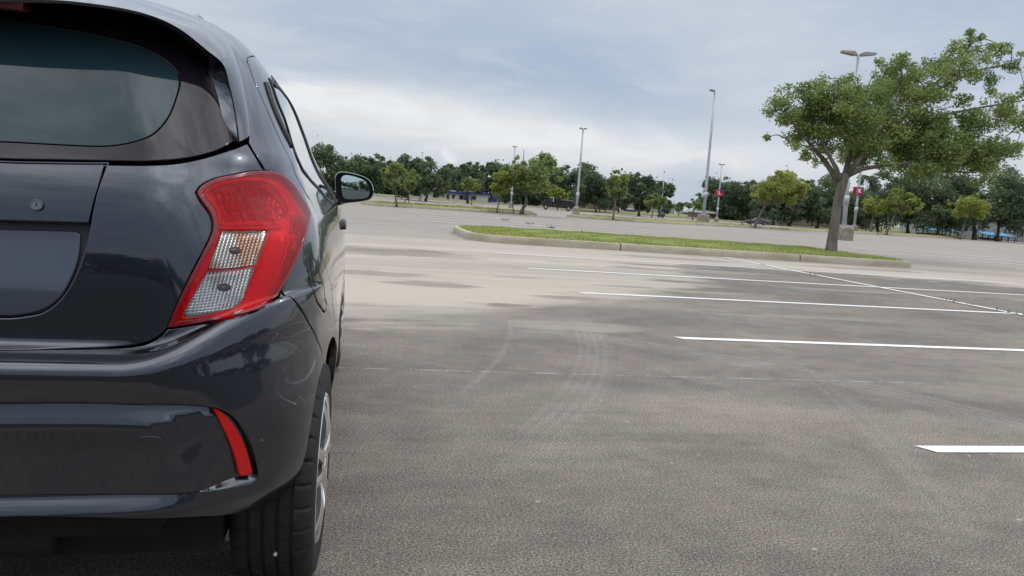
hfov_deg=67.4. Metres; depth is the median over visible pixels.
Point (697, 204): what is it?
young tree
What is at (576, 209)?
lamp post
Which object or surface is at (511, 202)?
lamp post
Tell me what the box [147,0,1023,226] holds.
sky
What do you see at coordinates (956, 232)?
metal fence
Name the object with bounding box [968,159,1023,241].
oak tree
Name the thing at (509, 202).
board fence
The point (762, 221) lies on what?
sedan
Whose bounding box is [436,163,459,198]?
oak tree
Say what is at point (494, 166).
oak tree
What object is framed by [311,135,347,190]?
oak tree
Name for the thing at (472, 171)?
oak tree
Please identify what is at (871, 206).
young tree
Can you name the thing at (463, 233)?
kerb
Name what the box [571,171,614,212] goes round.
oak tree
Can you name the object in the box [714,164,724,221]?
lamp post
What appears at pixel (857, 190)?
letter sign
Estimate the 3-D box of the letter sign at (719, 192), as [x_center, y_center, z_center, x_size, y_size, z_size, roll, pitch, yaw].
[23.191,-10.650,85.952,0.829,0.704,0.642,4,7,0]
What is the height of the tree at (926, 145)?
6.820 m
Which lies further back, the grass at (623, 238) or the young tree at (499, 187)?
the young tree at (499, 187)
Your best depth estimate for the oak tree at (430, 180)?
77.62 m
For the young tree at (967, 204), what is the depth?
85.44 m
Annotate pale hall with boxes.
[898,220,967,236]
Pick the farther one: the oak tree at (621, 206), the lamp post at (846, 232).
the oak tree at (621, 206)
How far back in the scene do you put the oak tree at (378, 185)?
118.03 m
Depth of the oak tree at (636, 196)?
84.16 m
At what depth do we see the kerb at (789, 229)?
76.80 m
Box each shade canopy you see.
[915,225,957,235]
[977,231,1015,241]
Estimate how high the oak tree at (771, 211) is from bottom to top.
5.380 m
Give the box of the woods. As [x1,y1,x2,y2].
[323,170,1011,224]
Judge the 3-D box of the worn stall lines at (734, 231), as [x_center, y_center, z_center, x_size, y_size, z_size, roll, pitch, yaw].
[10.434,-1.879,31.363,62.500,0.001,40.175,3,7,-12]
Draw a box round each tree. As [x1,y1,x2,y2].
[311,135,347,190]
[333,153,377,180]
[359,153,393,194]
[380,161,406,206]
[382,153,425,199]
[399,156,456,201]
[399,170,421,201]
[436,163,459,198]
[449,162,488,203]
[460,177,481,204]
[473,159,503,201]
[488,171,515,212]
[498,150,563,214]
[501,161,541,205]
[528,158,575,202]
[546,187,569,209]
[555,161,600,208]
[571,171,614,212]
[604,166,636,219]
[606,178,630,211]
[617,172,665,215]
[644,193,668,217]
[647,178,675,213]
[673,202,683,215]
[683,198,702,219]
[691,173,742,219]
[715,179,765,220]
[748,194,798,224]
[749,165,811,227]
[759,27,1023,251]
[768,179,822,225]
[797,173,865,228]
[822,186,873,228]
[856,170,912,231]
[860,195,887,231]
[878,168,941,233]
[883,186,924,234]
[905,168,974,234]
[933,173,1010,239]
[946,194,993,238]
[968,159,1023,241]
[999,174,1023,238]
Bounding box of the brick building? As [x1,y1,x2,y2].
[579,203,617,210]
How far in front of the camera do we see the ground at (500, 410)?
4.01 m
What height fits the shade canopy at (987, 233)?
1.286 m
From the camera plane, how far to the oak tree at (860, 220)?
97.06 m
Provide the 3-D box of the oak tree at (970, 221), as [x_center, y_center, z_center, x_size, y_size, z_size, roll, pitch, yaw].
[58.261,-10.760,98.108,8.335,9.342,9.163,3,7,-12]
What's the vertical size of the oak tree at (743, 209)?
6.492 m
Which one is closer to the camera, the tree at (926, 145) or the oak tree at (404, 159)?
the tree at (926, 145)
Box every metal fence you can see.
[766,218,825,226]
[865,223,1023,241]
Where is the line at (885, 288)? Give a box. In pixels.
[725,257,1022,314]
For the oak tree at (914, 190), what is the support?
on the ground at (500, 410)
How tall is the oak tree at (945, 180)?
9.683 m
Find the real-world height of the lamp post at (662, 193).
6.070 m
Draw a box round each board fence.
[497,197,543,204]
[766,217,828,227]
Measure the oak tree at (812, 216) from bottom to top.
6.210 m
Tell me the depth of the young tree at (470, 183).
77.52 m
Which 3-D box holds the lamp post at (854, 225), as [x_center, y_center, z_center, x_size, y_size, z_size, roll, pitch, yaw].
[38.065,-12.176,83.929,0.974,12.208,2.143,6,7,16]
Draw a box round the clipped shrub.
[661,204,670,215]
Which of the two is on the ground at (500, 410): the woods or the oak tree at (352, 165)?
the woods
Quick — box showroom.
[413,188,496,201]
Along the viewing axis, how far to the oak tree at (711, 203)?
112.85 m
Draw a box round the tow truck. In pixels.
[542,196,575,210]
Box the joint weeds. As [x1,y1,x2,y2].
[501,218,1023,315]
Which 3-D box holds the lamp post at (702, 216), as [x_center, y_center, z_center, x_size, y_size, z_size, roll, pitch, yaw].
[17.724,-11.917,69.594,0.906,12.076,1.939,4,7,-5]
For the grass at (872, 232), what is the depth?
81.18 m
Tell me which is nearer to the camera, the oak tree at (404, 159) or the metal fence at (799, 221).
the oak tree at (404, 159)
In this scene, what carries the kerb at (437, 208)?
on the ground at (500, 410)
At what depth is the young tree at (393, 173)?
43.71 m
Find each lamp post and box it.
[508,146,516,207]
[573,128,586,213]
[660,171,664,215]
[697,89,715,221]
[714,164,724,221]
[838,50,876,240]
[851,172,860,230]
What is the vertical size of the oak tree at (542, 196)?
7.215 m
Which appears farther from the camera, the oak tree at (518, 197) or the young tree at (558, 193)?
the oak tree at (518, 197)
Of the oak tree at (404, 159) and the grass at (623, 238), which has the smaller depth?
the grass at (623, 238)
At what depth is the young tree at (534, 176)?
46.42 m
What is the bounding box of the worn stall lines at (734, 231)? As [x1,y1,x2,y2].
[408,208,1023,268]
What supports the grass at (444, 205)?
on the ground at (500, 410)
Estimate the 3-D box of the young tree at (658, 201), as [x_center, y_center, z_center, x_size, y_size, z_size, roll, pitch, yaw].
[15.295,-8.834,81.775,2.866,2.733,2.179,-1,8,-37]
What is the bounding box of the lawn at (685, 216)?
[374,193,947,235]
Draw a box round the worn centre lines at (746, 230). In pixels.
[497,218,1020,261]
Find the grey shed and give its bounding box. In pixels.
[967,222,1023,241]
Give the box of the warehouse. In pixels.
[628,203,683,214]
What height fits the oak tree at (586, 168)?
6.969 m
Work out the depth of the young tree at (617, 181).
51.10 m
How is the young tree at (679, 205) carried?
on the ground at (500, 410)
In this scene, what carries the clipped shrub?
on the ground at (500, 410)
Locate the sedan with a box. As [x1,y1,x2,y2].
[744,217,770,224]
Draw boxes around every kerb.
[361,202,536,215]
[374,195,914,233]
[453,226,910,267]
[566,214,621,220]
[616,218,769,228]
[764,226,980,239]
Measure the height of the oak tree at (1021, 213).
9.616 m
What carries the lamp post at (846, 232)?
on the ground at (500, 410)
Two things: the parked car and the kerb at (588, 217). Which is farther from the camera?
the kerb at (588, 217)
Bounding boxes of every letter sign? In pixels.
[715,189,723,195]
[852,187,864,194]
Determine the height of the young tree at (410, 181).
2.332 m
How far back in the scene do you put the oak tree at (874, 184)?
98.47 m
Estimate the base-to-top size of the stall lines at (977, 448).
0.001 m
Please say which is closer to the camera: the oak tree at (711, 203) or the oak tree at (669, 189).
the oak tree at (669, 189)
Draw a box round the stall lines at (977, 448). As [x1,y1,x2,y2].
[493,252,1023,451]
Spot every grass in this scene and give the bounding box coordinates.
[364,200,533,212]
[459,225,904,260]
[569,213,626,217]
[616,217,765,226]
[767,226,969,237]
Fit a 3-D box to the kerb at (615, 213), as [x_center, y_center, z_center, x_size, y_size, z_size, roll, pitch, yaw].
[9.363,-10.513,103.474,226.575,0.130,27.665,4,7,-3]
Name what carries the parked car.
on the ground at (500, 410)
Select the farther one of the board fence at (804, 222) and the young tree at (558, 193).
the board fence at (804, 222)
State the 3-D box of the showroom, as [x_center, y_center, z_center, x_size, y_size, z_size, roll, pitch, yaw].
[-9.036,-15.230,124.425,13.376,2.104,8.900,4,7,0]
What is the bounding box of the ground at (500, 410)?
[0,196,1023,575]
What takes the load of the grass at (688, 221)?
on the ground at (500, 410)
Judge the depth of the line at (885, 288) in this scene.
12.53 m
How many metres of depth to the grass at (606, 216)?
52.71 m
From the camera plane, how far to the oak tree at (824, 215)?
94.90 m
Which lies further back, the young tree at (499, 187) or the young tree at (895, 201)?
the young tree at (895, 201)
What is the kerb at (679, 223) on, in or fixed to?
on the ground at (500, 410)
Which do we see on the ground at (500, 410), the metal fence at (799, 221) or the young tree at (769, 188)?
the young tree at (769, 188)
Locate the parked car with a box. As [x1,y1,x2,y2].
[0,0,373,575]

